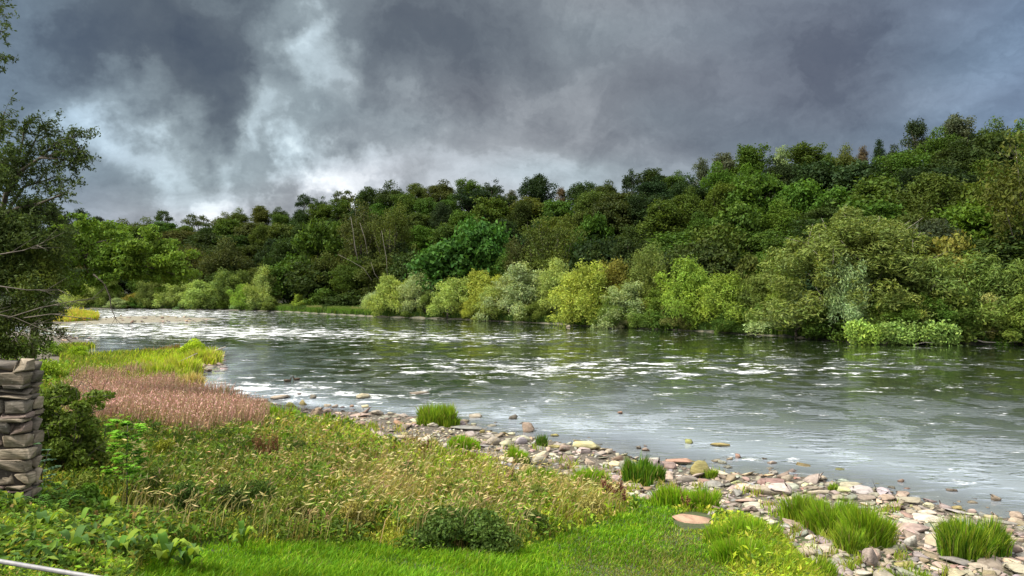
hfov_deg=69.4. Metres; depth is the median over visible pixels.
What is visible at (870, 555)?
stone
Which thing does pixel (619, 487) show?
dried dock
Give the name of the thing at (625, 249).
broadleaf tree
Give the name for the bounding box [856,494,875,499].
stone
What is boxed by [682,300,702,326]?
shrub
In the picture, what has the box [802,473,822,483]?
stone
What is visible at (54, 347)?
shrub
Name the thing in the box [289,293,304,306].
shrub
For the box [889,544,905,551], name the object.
stone
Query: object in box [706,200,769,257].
chestnut tree
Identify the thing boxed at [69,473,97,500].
weed clump
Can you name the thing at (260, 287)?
willow tree
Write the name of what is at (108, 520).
comfrey plant
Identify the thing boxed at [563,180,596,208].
broadleaf tree
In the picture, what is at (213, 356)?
grass tuft
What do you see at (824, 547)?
stone
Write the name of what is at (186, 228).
broadleaf tree
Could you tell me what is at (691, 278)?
willow tree
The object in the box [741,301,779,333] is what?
shrub
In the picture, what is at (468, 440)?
grass tuft
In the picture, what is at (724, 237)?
chestnut tree
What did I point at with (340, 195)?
broadleaf tree
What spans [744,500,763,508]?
stone
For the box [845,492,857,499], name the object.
stone
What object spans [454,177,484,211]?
broadleaf tree
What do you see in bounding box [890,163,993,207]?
broadleaf tree
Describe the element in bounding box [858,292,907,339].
willow tree
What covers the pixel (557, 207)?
chestnut tree
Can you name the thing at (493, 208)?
chestnut tree
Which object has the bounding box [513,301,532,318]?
shrub
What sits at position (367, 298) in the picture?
shrub
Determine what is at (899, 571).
stone
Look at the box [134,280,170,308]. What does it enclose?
willow tree
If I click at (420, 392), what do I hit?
stone
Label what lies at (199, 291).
willow tree
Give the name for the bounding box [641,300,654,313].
shrub
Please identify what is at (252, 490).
weed clump
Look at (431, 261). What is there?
chestnut tree
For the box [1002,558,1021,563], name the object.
stone
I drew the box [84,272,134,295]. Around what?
broadleaf tree
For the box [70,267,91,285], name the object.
broadleaf tree
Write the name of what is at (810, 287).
broadleaf tree
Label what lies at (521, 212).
broadleaf tree
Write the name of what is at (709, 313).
shrub
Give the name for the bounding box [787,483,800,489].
stone
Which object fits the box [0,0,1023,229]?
sky
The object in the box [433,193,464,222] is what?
broadleaf tree
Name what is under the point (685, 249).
chestnut tree
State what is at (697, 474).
stone
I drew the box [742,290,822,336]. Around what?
bush
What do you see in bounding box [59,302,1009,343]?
bank undergrowth
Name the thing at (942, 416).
river water
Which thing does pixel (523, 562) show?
lawn grass
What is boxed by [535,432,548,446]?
grass tuft
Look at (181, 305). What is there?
shrub
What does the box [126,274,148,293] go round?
broadleaf tree
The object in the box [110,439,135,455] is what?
weed clump
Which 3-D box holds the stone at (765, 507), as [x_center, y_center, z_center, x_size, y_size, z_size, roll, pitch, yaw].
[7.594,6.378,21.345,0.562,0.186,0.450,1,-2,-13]
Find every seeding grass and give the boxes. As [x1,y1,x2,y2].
[62,359,275,433]
[120,406,638,548]
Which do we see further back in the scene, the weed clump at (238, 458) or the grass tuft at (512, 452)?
the grass tuft at (512, 452)
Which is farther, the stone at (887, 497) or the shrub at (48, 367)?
the shrub at (48, 367)
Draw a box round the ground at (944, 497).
[0,193,1023,575]
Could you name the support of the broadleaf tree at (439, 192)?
on the ground at (944, 497)
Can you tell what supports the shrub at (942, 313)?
on the ground at (944, 497)
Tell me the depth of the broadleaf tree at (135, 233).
328.43 m
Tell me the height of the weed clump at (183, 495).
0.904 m
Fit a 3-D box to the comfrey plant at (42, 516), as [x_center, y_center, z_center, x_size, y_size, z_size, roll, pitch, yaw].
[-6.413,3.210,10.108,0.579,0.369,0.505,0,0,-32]
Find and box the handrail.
[0,559,99,575]
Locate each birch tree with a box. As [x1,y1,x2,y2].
[72,207,90,220]
[92,216,106,227]
[504,190,517,202]
[554,186,566,201]
[690,157,710,190]
[773,145,789,177]
[856,146,868,163]
[898,118,930,163]
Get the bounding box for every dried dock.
[245,428,280,454]
[247,432,258,448]
[305,507,329,525]
[418,436,431,455]
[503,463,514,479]
[601,476,627,498]
[612,487,625,506]
[680,491,690,505]
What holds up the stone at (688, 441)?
in the river water
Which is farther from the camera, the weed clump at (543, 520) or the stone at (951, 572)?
the weed clump at (543, 520)
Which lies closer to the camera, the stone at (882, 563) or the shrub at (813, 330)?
the stone at (882, 563)
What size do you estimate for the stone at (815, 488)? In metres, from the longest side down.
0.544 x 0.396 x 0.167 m
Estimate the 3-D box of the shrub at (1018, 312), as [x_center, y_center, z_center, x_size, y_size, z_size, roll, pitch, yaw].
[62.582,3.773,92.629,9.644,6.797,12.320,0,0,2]
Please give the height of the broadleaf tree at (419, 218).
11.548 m
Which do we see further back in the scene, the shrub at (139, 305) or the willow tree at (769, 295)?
the shrub at (139, 305)
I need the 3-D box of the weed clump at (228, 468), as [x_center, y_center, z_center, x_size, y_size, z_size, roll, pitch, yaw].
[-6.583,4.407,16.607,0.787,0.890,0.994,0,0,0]
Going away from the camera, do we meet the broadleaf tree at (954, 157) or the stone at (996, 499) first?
the stone at (996, 499)
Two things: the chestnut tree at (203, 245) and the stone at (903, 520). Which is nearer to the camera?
the stone at (903, 520)
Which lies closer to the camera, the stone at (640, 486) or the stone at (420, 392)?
the stone at (640, 486)
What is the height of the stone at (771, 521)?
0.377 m
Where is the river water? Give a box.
[3,308,1023,507]
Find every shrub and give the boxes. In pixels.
[2,336,41,359]
[34,366,122,481]
[39,341,68,355]
[40,359,69,378]
[63,345,92,356]
[74,482,108,511]
[120,297,136,307]
[121,293,138,307]
[129,296,155,308]
[166,296,179,305]
[172,297,194,308]
[174,461,205,479]
[178,338,204,352]
[188,483,252,519]
[216,299,229,309]
[230,297,249,308]
[245,300,263,310]
[256,297,281,310]
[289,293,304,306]
[302,286,339,305]
[313,461,330,470]
[320,289,367,306]
[360,290,379,308]
[372,297,394,312]
[399,299,419,316]
[449,293,473,314]
[459,293,489,320]
[492,305,507,320]
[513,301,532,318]
[514,300,553,322]
[543,294,570,314]
[572,306,591,323]
[579,297,602,325]
[590,295,631,327]
[614,310,631,328]
[623,287,666,328]
[626,308,649,327]
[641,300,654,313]
[647,302,687,329]
[658,302,694,329]
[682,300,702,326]
[683,294,721,323]
[714,303,733,332]
[722,291,771,318]
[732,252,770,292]
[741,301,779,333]
[798,302,851,341]
[841,318,884,344]
[853,301,927,342]
[869,316,964,345]
[879,302,952,336]
[898,290,942,323]
[901,292,963,343]
[914,289,1023,344]
[929,288,1012,345]
[944,293,998,344]
[974,286,1023,343]
[987,294,1023,343]
[1002,315,1023,344]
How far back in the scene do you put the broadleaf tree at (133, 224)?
347.62 m
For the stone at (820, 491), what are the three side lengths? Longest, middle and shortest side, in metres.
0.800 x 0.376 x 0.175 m
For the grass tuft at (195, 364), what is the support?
on the ground at (944, 497)
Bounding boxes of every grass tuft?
[138,360,185,374]
[155,354,205,374]
[159,343,181,348]
[177,371,207,386]
[182,346,224,364]
[262,403,300,419]
[414,401,442,425]
[435,402,460,427]
[447,433,481,449]
[504,445,531,463]
[514,464,558,481]
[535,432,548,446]
[568,463,612,486]
[619,451,657,486]
[646,483,692,506]
[652,461,666,481]
[686,484,724,510]
[701,520,745,543]
[702,468,718,478]
[707,533,773,564]
[723,511,786,541]
[743,550,799,571]
[772,550,843,575]
[773,487,826,522]
[798,492,866,535]
[827,482,839,490]
[827,517,875,555]
[832,498,904,550]
[883,567,932,575]
[928,510,997,561]
[968,514,1018,557]
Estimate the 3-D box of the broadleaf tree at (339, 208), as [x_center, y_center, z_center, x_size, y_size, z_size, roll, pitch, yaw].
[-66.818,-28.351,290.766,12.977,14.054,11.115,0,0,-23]
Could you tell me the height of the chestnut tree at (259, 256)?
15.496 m
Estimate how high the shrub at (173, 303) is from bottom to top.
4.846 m
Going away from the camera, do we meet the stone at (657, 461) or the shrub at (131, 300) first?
the stone at (657, 461)
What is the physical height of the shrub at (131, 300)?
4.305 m
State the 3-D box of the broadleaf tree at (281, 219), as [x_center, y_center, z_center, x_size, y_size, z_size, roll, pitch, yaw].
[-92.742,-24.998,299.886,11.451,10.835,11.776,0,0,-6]
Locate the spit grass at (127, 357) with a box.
[57,341,222,383]
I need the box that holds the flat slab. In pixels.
[672,514,710,523]
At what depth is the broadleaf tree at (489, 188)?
250.86 m
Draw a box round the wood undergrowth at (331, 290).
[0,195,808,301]
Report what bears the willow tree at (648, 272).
on the ground at (944, 497)
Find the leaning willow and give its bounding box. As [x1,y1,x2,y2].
[0,0,103,361]
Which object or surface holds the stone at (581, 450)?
on the ground at (944, 497)
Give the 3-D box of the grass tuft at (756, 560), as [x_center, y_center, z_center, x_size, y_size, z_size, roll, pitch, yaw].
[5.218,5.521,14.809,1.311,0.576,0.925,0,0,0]
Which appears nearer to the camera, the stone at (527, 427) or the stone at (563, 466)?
the stone at (563, 466)
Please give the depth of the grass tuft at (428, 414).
36.75 m
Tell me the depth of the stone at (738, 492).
23.79 m
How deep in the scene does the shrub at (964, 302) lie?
91.28 m
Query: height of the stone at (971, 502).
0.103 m
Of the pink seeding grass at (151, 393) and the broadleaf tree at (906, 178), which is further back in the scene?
the broadleaf tree at (906, 178)
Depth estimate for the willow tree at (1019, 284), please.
92.48 m
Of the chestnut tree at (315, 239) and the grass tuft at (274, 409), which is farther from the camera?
the chestnut tree at (315, 239)
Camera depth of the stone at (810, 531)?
18.54 m
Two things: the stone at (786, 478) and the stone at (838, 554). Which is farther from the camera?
the stone at (786, 478)
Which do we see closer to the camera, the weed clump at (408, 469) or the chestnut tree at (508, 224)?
the weed clump at (408, 469)
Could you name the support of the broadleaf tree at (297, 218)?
on the ground at (944, 497)
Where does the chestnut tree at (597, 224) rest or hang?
on the ground at (944, 497)
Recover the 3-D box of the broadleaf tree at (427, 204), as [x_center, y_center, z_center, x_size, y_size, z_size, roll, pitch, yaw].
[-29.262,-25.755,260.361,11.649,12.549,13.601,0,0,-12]
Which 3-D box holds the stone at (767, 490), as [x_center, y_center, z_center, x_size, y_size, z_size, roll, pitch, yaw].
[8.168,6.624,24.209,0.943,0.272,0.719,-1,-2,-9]
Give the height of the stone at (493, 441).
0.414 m
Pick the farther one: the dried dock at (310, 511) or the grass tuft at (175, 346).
the grass tuft at (175, 346)
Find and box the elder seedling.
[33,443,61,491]
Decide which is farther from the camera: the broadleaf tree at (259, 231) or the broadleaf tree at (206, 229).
the broadleaf tree at (206, 229)
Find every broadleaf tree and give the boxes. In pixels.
[48,210,74,225]
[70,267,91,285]
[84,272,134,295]
[108,218,131,240]
[126,216,153,231]
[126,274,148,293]
[127,225,148,237]
[136,230,162,244]
[154,210,172,232]
[157,229,194,246]
[163,243,205,282]
[172,225,196,238]
[180,213,209,230]
[183,232,227,248]
[187,224,221,241]
[196,235,254,279]
[204,243,231,253]
[204,265,252,285]
[209,211,229,233]
[209,234,252,249]
[225,245,264,258]
[227,207,252,222]
[244,262,265,285]
[247,223,272,248]
[249,205,271,224]
[257,237,282,262]
[260,234,302,268]
[268,206,291,224]
[269,213,290,227]
[279,269,292,300]
[287,209,311,226]
[292,193,314,214]
[305,204,337,221]
[308,247,359,293]
[311,196,329,214]
[326,198,351,223]
[326,255,369,296]
[328,189,354,205]
[330,219,351,234]
[336,194,387,266]
[346,204,369,224]
[352,254,395,294]
[354,186,378,211]
[367,201,420,258]
[368,198,392,225]
[373,179,405,210]
[384,240,416,259]
[388,191,416,217]
[402,212,436,231]
[405,225,434,252]
[406,183,427,211]
[413,197,436,220]
[422,179,456,202]
[426,222,462,244]
[427,201,454,233]
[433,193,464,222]
[451,188,492,216]
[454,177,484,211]
[483,179,504,196]
[486,250,524,289]
[489,193,517,222]
[496,231,534,281]
[506,196,548,228]
[506,199,536,236]
[514,173,558,202]
[514,209,590,274]
[514,219,548,256]
[523,249,570,290]
[532,210,557,229]
[549,234,582,259]
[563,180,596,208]
[569,243,610,273]
[572,189,606,211]
[572,209,591,226]
[593,179,616,199]
[596,224,654,248]
[601,237,650,281]
[620,168,643,194]
[624,192,669,227]
[624,240,672,285]
[631,174,672,201]
[634,167,666,189]
[634,198,696,245]
[640,231,694,265]
[655,252,671,286]
[660,170,683,191]
[666,172,708,211]
[666,186,706,239]
[678,210,718,240]
[697,180,738,220]
[698,160,733,202]
[709,152,735,181]
[729,142,777,179]
[729,162,759,186]
[732,228,792,265]
[734,251,774,291]
[751,197,807,248]
[763,158,796,192]
[781,216,832,248]
[782,141,827,175]
[782,260,827,298]
[797,198,841,223]
[802,236,934,293]
[818,152,835,164]
[832,142,865,178]
[869,147,936,182]
[879,171,981,221]
[881,143,898,171]
[889,197,943,230]
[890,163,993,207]
[909,217,982,254]
[915,125,969,157]
[924,137,989,174]
[941,112,976,147]
[951,229,1023,279]
[964,157,1023,184]
[973,115,1019,146]
[977,119,1023,261]
[1010,118,1023,145]
[1012,144,1023,171]
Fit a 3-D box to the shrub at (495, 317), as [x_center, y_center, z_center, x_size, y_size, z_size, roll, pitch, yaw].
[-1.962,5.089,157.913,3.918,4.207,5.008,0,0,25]
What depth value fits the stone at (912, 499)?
23.88 m
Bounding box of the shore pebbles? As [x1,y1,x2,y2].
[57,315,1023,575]
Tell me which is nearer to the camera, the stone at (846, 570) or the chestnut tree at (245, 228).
the stone at (846, 570)
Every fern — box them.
[11,486,71,506]
[26,490,89,511]
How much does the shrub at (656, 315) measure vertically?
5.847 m
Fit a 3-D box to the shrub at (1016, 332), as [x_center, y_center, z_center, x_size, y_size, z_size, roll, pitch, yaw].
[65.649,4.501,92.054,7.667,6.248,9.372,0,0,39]
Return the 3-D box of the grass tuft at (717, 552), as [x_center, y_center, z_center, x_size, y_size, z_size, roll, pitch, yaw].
[4.789,5.454,15.478,1.524,0.714,1.065,0,0,0]
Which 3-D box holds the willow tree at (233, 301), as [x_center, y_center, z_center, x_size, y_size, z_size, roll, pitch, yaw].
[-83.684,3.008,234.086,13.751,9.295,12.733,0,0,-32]
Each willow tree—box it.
[55,283,99,307]
[92,280,126,305]
[102,297,130,308]
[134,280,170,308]
[152,281,201,307]
[177,279,220,309]
[203,266,253,305]
[227,283,258,309]
[242,264,283,306]
[361,273,408,316]
[395,268,435,312]
[415,290,436,315]
[426,275,478,317]
[453,268,502,308]
[468,284,512,318]
[471,260,544,320]
[534,253,573,315]
[546,258,619,326]
[571,254,630,320]
[590,280,660,328]
[618,250,682,313]
[653,254,712,330]
[689,270,750,326]
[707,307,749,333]
[716,272,771,332]
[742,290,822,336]
[743,204,975,327]
[758,266,807,309]
[813,250,873,331]
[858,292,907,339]
[864,248,992,325]
[919,303,1020,339]
[940,249,1023,333]
[983,263,1023,334]
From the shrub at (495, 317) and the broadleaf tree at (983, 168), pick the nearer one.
the broadleaf tree at (983, 168)
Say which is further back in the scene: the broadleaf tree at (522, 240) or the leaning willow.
the broadleaf tree at (522, 240)
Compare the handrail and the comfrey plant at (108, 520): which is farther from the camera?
the comfrey plant at (108, 520)
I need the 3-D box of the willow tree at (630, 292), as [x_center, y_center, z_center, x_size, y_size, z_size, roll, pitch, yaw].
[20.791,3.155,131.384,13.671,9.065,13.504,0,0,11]
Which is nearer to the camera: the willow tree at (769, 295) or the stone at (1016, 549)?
the stone at (1016, 549)
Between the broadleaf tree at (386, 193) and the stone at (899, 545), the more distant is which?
the broadleaf tree at (386, 193)
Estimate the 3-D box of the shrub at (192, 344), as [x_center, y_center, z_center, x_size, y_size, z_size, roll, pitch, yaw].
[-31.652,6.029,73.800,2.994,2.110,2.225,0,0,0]
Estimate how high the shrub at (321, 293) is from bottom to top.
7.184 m
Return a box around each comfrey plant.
[6,492,25,501]
[7,512,33,520]
[24,508,67,524]
[37,487,57,496]
[43,524,93,549]
[48,480,73,487]
[49,499,65,509]
[63,507,92,521]
[95,516,117,533]
[97,495,120,512]
[99,528,144,553]
[113,516,145,530]
[126,505,148,510]
[146,528,168,553]
[146,532,193,564]
[170,543,207,566]
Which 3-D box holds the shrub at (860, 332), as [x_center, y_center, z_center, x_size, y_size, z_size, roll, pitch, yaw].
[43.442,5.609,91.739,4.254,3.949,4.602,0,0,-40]
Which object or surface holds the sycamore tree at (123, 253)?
on the ground at (944, 497)
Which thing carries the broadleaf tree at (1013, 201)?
on the ground at (944, 497)
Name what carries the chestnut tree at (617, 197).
on the ground at (944, 497)
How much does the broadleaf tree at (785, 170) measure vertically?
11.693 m
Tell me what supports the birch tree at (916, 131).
on the ground at (944, 497)
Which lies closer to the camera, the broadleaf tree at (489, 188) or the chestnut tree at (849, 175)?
the chestnut tree at (849, 175)
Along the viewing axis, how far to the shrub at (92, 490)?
12.67 m
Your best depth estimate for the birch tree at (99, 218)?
367.45 m
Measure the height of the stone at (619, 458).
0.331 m
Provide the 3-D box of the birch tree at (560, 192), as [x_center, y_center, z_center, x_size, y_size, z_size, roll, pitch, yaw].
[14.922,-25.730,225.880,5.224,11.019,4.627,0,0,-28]
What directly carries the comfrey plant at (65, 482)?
on the ground at (944, 497)
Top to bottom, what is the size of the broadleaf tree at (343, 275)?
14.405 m
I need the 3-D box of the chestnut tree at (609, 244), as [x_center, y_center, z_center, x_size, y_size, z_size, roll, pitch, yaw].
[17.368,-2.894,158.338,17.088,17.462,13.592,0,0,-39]
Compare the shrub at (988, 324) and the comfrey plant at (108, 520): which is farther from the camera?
the shrub at (988, 324)
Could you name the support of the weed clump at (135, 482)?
on the ground at (944, 497)
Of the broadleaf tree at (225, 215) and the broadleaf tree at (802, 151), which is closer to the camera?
the broadleaf tree at (802, 151)
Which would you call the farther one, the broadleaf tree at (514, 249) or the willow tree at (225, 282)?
the willow tree at (225, 282)
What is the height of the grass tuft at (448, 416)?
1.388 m
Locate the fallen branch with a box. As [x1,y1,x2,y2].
[959,334,1017,342]
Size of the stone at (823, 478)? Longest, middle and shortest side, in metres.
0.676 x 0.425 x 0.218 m
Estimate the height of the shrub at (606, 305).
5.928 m
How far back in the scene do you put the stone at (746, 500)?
22.49 m
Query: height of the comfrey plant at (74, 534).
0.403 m
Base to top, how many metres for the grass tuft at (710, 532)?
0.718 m
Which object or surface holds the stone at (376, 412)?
on the ground at (944, 497)
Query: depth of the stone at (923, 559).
16.54 m
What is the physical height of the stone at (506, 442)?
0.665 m
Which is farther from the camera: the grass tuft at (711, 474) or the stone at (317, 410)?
the stone at (317, 410)
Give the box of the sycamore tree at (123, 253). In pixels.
[27,212,202,359]
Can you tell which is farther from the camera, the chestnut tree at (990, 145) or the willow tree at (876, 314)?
the chestnut tree at (990, 145)
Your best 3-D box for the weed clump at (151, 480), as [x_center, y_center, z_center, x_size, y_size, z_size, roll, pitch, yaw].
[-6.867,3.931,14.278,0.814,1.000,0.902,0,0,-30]
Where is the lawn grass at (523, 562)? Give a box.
[135,494,736,575]
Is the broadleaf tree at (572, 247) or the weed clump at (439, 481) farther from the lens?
the broadleaf tree at (572, 247)
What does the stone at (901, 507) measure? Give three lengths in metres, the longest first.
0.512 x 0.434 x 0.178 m
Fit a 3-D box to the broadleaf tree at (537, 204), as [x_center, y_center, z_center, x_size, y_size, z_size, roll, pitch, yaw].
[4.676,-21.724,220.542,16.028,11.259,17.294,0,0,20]
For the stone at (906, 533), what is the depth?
19.51 m
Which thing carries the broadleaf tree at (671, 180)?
on the ground at (944, 497)
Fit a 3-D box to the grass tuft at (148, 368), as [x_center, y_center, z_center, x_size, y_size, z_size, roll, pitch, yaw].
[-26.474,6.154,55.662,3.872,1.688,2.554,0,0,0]
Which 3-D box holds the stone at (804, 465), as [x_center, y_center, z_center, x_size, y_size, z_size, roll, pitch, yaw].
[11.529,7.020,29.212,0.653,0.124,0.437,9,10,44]
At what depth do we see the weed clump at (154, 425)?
24.04 m
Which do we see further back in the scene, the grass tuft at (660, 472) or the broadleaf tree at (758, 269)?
the broadleaf tree at (758, 269)
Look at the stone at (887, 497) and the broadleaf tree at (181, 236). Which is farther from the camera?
the broadleaf tree at (181, 236)
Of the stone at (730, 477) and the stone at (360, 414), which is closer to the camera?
the stone at (730, 477)
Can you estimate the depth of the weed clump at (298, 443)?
23.65 m
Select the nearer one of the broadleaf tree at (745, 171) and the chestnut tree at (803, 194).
the chestnut tree at (803, 194)
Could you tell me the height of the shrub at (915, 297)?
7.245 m
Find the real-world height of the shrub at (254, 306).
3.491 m
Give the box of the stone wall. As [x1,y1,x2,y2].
[0,358,44,502]
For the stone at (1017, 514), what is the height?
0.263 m
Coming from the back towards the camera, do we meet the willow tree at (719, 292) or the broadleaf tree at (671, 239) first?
the broadleaf tree at (671, 239)
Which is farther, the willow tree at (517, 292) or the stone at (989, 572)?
the willow tree at (517, 292)
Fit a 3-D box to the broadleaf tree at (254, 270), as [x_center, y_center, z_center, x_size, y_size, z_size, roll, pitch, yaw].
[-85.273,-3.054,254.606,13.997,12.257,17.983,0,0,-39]
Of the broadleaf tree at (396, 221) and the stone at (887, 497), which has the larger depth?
the broadleaf tree at (396, 221)
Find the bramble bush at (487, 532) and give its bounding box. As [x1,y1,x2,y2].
[405,505,522,554]
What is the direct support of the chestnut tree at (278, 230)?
on the ground at (944, 497)
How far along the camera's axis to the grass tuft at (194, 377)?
52.26 m
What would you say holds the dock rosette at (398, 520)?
on the ground at (944, 497)
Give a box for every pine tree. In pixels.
[870,139,885,171]
[969,131,977,149]
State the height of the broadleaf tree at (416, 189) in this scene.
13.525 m
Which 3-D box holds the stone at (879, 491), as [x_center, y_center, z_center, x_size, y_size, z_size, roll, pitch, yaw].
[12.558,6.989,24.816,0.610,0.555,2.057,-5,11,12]
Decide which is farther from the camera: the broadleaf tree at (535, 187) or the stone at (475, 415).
the broadleaf tree at (535, 187)
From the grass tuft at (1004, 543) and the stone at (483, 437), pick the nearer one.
the grass tuft at (1004, 543)
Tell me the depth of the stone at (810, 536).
17.86 m
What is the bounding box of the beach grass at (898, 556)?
[339,413,1013,575]
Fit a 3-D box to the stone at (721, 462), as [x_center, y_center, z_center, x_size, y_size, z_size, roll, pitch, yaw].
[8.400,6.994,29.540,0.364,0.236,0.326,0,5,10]
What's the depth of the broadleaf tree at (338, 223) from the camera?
272.41 m
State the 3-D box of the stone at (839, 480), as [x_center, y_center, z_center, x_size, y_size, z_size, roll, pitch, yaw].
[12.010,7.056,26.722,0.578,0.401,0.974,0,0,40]
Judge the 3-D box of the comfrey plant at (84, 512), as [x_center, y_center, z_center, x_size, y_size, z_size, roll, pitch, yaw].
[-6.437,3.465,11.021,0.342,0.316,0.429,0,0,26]
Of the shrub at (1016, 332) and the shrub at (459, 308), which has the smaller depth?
the shrub at (1016, 332)
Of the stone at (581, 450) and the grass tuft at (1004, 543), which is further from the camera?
the stone at (581, 450)
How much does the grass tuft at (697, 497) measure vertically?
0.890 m
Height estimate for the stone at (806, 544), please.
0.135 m
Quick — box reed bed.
[275,304,380,315]
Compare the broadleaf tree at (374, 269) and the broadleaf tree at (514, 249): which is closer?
the broadleaf tree at (514, 249)
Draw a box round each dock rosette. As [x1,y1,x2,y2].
[231,520,257,546]
[388,511,406,527]
[629,494,644,507]
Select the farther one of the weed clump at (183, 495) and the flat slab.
the flat slab
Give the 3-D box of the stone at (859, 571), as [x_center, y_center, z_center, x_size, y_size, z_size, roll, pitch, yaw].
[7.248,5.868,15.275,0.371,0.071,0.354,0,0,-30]
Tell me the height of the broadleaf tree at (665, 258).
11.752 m
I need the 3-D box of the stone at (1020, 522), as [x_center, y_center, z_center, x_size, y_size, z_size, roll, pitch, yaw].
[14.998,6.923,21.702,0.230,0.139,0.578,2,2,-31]
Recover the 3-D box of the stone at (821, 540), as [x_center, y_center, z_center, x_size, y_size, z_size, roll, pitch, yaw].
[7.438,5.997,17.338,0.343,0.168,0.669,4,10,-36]
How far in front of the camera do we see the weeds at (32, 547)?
9.67 m
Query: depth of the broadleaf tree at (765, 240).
139.48 m
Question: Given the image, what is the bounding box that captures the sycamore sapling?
[100,419,150,503]
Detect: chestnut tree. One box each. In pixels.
[152,219,177,234]
[183,241,210,253]
[185,267,208,283]
[211,218,242,236]
[233,221,270,242]
[246,245,275,268]
[257,251,319,302]
[260,222,295,247]
[283,257,342,304]
[290,215,353,282]
[290,222,310,237]
[355,248,386,286]
[383,249,419,288]
[402,237,478,297]
[443,214,526,285]
[448,208,474,229]
[469,195,511,225]
[490,217,521,242]
[537,198,574,218]
[546,212,578,249]
[562,234,622,292]
[573,211,614,244]
[583,199,638,237]
[588,191,643,215]
[660,237,732,301]
[662,246,742,283]
[687,220,749,270]
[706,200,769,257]
[720,169,784,220]
[762,177,827,217]
[785,158,846,194]
[806,185,855,210]
[824,159,887,194]
[830,196,906,223]
[839,173,907,210]
[923,229,980,283]
[927,199,1023,247]
[949,174,1008,223]
[963,129,1023,173]
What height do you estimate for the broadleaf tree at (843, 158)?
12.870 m
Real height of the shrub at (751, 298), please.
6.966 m
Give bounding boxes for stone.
[270,395,290,398]
[286,402,295,406]
[299,400,307,406]
[310,406,323,414]
[350,412,371,416]
[356,393,370,398]
[371,410,383,414]
[397,435,415,438]
[399,424,408,429]
[410,391,428,393]
[418,436,432,440]
[452,425,481,430]
[468,413,481,419]
[477,434,494,439]
[485,435,501,444]
[499,438,513,446]
[509,414,517,419]
[512,435,530,441]
[514,437,526,443]
[519,422,534,434]
[520,464,532,471]
[530,454,547,464]
[533,451,546,455]
[557,464,569,468]
[559,444,569,450]
[561,454,577,461]
[572,441,599,449]
[576,447,590,453]
[584,458,594,464]
[609,459,618,466]
[611,455,622,460]
[618,460,632,467]
[622,453,664,467]
[622,483,643,488]
[662,461,676,469]
[665,458,691,462]
[665,472,672,478]
[676,475,697,482]
[683,439,692,443]
[689,460,710,476]
[692,473,703,476]
[702,480,723,487]
[710,443,729,446]
[710,469,727,475]
[718,459,726,465]
[725,474,736,481]
[725,507,736,513]
[733,483,750,491]
[733,489,742,495]
[735,498,755,501]
[741,505,757,511]
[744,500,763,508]
[746,485,776,494]
[747,482,793,495]
[752,511,761,515]
[757,478,784,484]
[764,505,782,512]
[766,519,783,525]
[777,471,788,478]
[781,475,792,481]
[782,518,799,525]
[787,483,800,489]
[791,522,814,534]
[795,528,808,536]
[796,462,810,468]
[797,546,816,556]
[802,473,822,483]
[804,543,820,550]
[805,534,817,539]
[806,485,823,489]
[807,490,829,494]
[815,535,832,543]
[818,543,845,552]
[819,475,826,480]
[827,556,847,567]
[829,494,847,499]
[832,552,857,558]
[833,479,848,482]
[835,563,852,575]
[837,486,850,492]
[840,481,859,487]
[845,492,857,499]
[849,484,893,493]
[853,568,872,575]
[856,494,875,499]
[858,547,877,566]
[872,480,891,494]
[872,548,880,560]
[872,567,893,575]
[877,561,890,566]
[878,494,895,500]
[881,548,897,554]
[883,558,891,563]
[889,502,907,508]
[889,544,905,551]
[890,566,919,575]
[893,496,920,503]
[893,522,929,531]
[894,561,915,566]
[896,491,909,495]
[899,518,918,523]
[902,529,921,540]
[903,535,916,546]
[904,508,916,514]
[910,551,930,558]
[912,513,947,522]
[917,509,936,514]
[919,557,929,562]
[920,571,940,575]
[922,498,936,503]
[922,551,939,558]
[924,533,935,545]
[932,561,951,567]
[940,556,971,565]
[943,508,968,514]
[945,559,968,575]
[946,488,957,493]
[952,505,962,509]
[966,500,977,503]
[968,562,989,568]
[977,556,1003,570]
[978,568,1000,574]
[982,567,1002,574]
[990,494,1001,502]
[993,519,1018,524]
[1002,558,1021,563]
[1002,559,1023,575]
[1007,511,1023,518]
[1008,516,1022,521]
[1010,537,1023,541]
[1010,544,1022,553]
[1015,519,1023,525]
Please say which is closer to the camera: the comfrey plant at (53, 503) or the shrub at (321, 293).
the comfrey plant at (53, 503)
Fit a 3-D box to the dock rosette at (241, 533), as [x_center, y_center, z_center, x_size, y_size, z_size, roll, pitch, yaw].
[-4.166,3.816,11.441,0.371,0.374,0.413,0,0,-33]
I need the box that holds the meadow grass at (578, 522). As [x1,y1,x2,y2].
[1,358,829,575]
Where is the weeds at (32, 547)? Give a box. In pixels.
[0,480,199,575]
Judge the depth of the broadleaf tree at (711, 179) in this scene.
181.74 m
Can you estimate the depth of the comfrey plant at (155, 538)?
10.40 m
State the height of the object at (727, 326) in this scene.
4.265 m
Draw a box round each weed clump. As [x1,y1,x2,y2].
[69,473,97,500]
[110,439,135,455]
[111,468,142,494]
[134,465,169,504]
[142,438,180,464]
[149,421,166,437]
[163,479,209,512]
[193,437,224,462]
[200,464,236,484]
[208,427,231,438]
[229,454,245,468]
[238,479,275,506]
[269,484,314,528]
[290,439,316,451]
[322,474,348,495]
[337,496,373,534]
[353,452,373,464]
[362,498,393,522]
[393,461,421,477]
[427,476,465,495]
[457,453,484,465]
[475,482,509,507]
[519,509,550,535]
[525,484,556,509]
[551,473,581,488]
[579,495,605,516]

